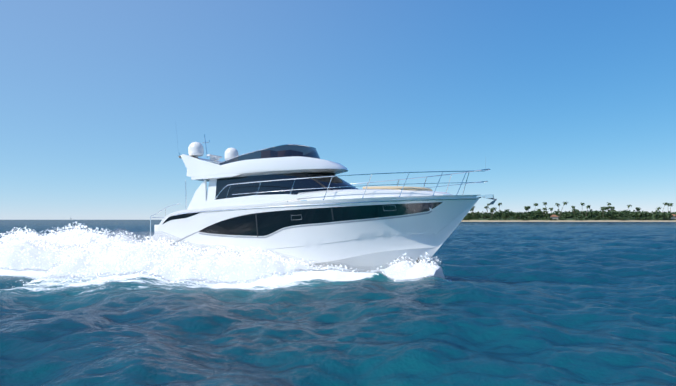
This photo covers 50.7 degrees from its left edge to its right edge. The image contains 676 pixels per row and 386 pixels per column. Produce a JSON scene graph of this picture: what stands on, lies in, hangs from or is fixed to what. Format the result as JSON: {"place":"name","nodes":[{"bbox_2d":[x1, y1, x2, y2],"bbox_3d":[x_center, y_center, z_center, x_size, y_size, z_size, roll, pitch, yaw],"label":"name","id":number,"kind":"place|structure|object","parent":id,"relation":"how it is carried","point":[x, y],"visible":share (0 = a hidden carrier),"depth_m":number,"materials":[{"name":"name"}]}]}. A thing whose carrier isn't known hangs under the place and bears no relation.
{"place":"outdoors","nodes":[
{"label":"outdoors","id":0,"kind":"place"},
{"bbox_2d":[0,220,675,385],"bbox_3d":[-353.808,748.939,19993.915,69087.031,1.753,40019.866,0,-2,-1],"label":"sea","id":1,"kind":"structure","parent":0,"point":[551,304],"depth_m":18.78,"materials":[{"name":"liquid"}]},
{"bbox_2d":[0,227,446,284],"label":"wake spray","id":2,"kind":"object","parent":1,"relation":"on","point":[436,271],"depth_m":30.23,"materials":[{"name":"liquid"}]},
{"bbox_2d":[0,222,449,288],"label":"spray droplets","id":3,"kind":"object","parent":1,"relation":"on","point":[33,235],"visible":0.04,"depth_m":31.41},
{"bbox_2d":[150,195,480,271],"bbox_3d":[-1.299,2.387,33.248,16.200,3.750,4.844,-4,-5,24],"label":"yacht hull","id":4,"kind":"object","parent":1,"relation":"on","point":[373,245],"visible":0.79,"depth_m":30.81,"materials":[{"name":"white plastic"}]},
{"bbox_2d":[146,179,206,237],"bbox_3d":[-6.979,0.881,35.835,3.550,2.620,4.000,-4,-5,24],"label":"yacht cockpit","id":5,"kind":"object","parent":4,"relation":"on","point":[200,194],"visible":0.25,"depth_m":33.48,"materials":[{"name":"white plastic"}]},
{"bbox_2d":[150,181,186,235],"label":"yacht cockpit rails","id":6,"kind":"object","parent":5,"relation":"attached to","point":[169,206],"visible":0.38,"depth_m":34.04,"materials":[{"name":"silver metal"}]},
{"bbox_2d":[163,212,200,223],"bbox_3d":[-6.413,1.290,35.563,2.252,0.480,4.730,-4,-5,24],"label":"air vent","id":7,"kind":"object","parent":4,"relation":"in","point":[181,216],"depth_m":33.47,"materials":[{"name":"black plastic"}]},
{"bbox_2d":[169,231,198,246],"bbox_3d":[-6.587,2.512,35.570,3.741,1.300,4.594,-4,-5,24],"label":"hull trim line","id":8,"kind":"object","parent":4,"relation":"attached to","point":[184,238],"visible":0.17,"depth_m":33.42,"materials":[{"name":"silver metal"}]},
{"bbox_2d":[192,194,309,208],"bbox_3d":[-3.029,0.451,34.120,6.200,0.420,4.810,-4,-5,24],"label":"yacht bulwark fin","id":9,"kind":"object","parent":4,"relation":"on","point":[252,199],"visible":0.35,"depth_m":31.99,"materials":[{"name":"white plastic"}]},
{"bbox_2d":[206,172,348,202],"bbox_3d":[-1.925,-0.035,33.661,7.650,1.570,3.960,-4,-5,24],"label":"cabin superstructure","id":10,"kind":"object","parent":4,"relation":"on","point":[211,193],"depth_m":33.30,"materials":[{"name":"white plastic"}]},
{"bbox_2d":[191,174,240,181],"bbox_3d":[-4.795,-0.664,34.960,2.750,0.170,4.280,-4,-5,24],"label":"flybridge overhang","id":11,"kind":"object","parent":10,"relation":"on","point":[206,177],"visible":0.33,"depth_m":33.12,"materials":[{"name":"white plastic"}]},
{"bbox_2d":[204,156,347,179],"bbox_3d":[-2.932,-1.086,34.164,7.150,0.720,4.261,-4,-5,24],"label":"flybridge","id":12,"kind":"object","parent":10,"relation":"on","point":[279,165],"visible":0.73,"depth_m":32.15,"materials":[{"name":"white plastic"}]},
{"bbox_2d":[178,154,225,176],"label":"radar arch","id":13,"kind":"structure","parent":12,"relation":"on","point":[198,166],"depth_m":33.53,"materials":[{"name":"white plastic"}]},
{"bbox_2d":[176,130,209,157],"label":"yacht mast antennas","id":14,"kind":"object","parent":13,"relation":"attached to","point":[205,142],"visible":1,"depth_m":35.12,"materials":[{"name":"grey metal"}]},
{"bbox_2d":[188,142,238,160],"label":"radar domes","id":15,"kind":"structure","parent":13,"relation":"on","point":[196,149],"depth_m":34.66,"materials":[{"name":"white plastic"}]},
{"bbox_2d":[219,145,319,164],"bbox_3d":[-3.367,-1.548,34.382,5.258,0.950,3.940,-4,-5,24],"label":"flybridge windshield","id":16,"kind":"object","parent":12,"relation":"on","point":[290,151],"visible":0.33,"depth_m":32.51,"materials":[{"name":"black glass"}]},
{"bbox_2d":[218,144,315,163],"bbox_3d":[-3.486,-1.550,34.434,5.007,0.957,3.964,-4,-5,24],"label":"windshield frame","id":17,"kind":"object","parent":16,"relation":"attached to","point":[266,148],"visible":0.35,"depth_m":32.64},
{"bbox_2d":[215,172,357,199],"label":"cabin windows","id":18,"kind":"structure","parent":10,"relation":"attached to","point":[307,184],"depth_m":32.23,"materials":[{"name":"black glass"}]},
{"bbox_2d":[303,172,329,189],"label":"yacht saloon mullions","id":19,"kind":"object","parent":10,"relation":"attached to","point":[322,185],"visible":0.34,"depth_m":31.91,"materials":[{"name":"black metal"}]},
{"bbox_2d":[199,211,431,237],"bbox_3d":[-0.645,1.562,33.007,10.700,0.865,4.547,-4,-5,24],"label":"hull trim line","id":20,"kind":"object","parent":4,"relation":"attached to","point":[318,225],"visible":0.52,"depth_m":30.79,"materials":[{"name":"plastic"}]},
{"bbox_2d":[199,202,442,235],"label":"hull window","id":21,"kind":"structure","parent":4,"relation":"in","point":[268,223],"depth_m":30.96,"materials":[{"name":"black glass"}]},
{"bbox_2d":[174,198,475,215],"bbox_3d":[-0.449,0.669,32.971,13.813,0.135,4.874,-4,-5,24],"label":"rub rail","id":22,"kind":"object","parent":4,"relation":"attached to","point":[327,203],"visible":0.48,"depth_m":30.50,"materials":[{"name":"silver metal"}]},
{"bbox_2d":[214,161,489,201],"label":"yacht bow rails","id":23,"kind":"object","parent":4,"relation":"on","point":[465,172],"visible":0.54,"depth_m":30.67,"materials":[{"name":"silver metal"}]},
{"bbox_2d":[297,189,451,200],"bbox_3d":[2.003,0.136,31.922,6.600,0.590,4.000,-4,-5,24],"label":"foredeck","id":24,"kind":"object","parent":4,"relation":"on","point":[345,194],"visible":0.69,"depth_m":30.55,"materials":[{"name":"white plastic"}]},
{"bbox_2d":[363,186,431,190],"bbox_3d":[2.780,-0.146,31.595,2.720,0.339,2.300,-4,-5,24],"label":"sun pad","id":25,"kind":"object","parent":24,"relation":"on","point":[399,188],"visible":0.67,"depth_m":30.59,"materials":[{"name":"beige fabric"}]},
{"bbox_2d":[476,194,493,198],"bbox_3d":[6.141,0.156,30.098,0.820,0.160,0.170,-4,-5,24],"label":"bow roller","id":26,"kind":"object","parent":4,"relation":"attached to","point":[486,196],"visible":0.94,"depth_m":29.96,"materials":[{"name":"silver metal"}]},
{"bbox_2d":[484,197,496,204],"bbox_3d":[6.387,0.304,30.007,0.603,0.417,0.316,-2,-3,45],"label":"anchor","id":27,"kind":"object","parent":4,"relation":"attached to","point":[492,202],"visible":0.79,"depth_m":29.89,"materials":[{"name":"grey metal"}]},
{"bbox_2d":[0,0,675,219],"label":"sky","id":28,"kind":"structure","parent":0,"point":[573,102],"materials":[{"name":"blue"}]},
{"bbox_2d":[461,217,675,221],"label":"shore land","id":29,"kind":"structure","parent":0,"point":[569,219],"depth_m":916.94,"materials":[{"name":"beige sand"}]},
{"bbox_2d":[463,205,675,220],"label":"trees","id":30,"kind":"object","parent":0,"point":[614,214],"materials":[{"name":"green plant"}]},
{"bbox_2d":[470,202,672,212],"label":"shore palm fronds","id":31,"kind":"object","parent":30,"relation":"on","point":[565,203],"visible":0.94,"depth_m":964.08,"materials":[{"name":"green plant"}]}
]}

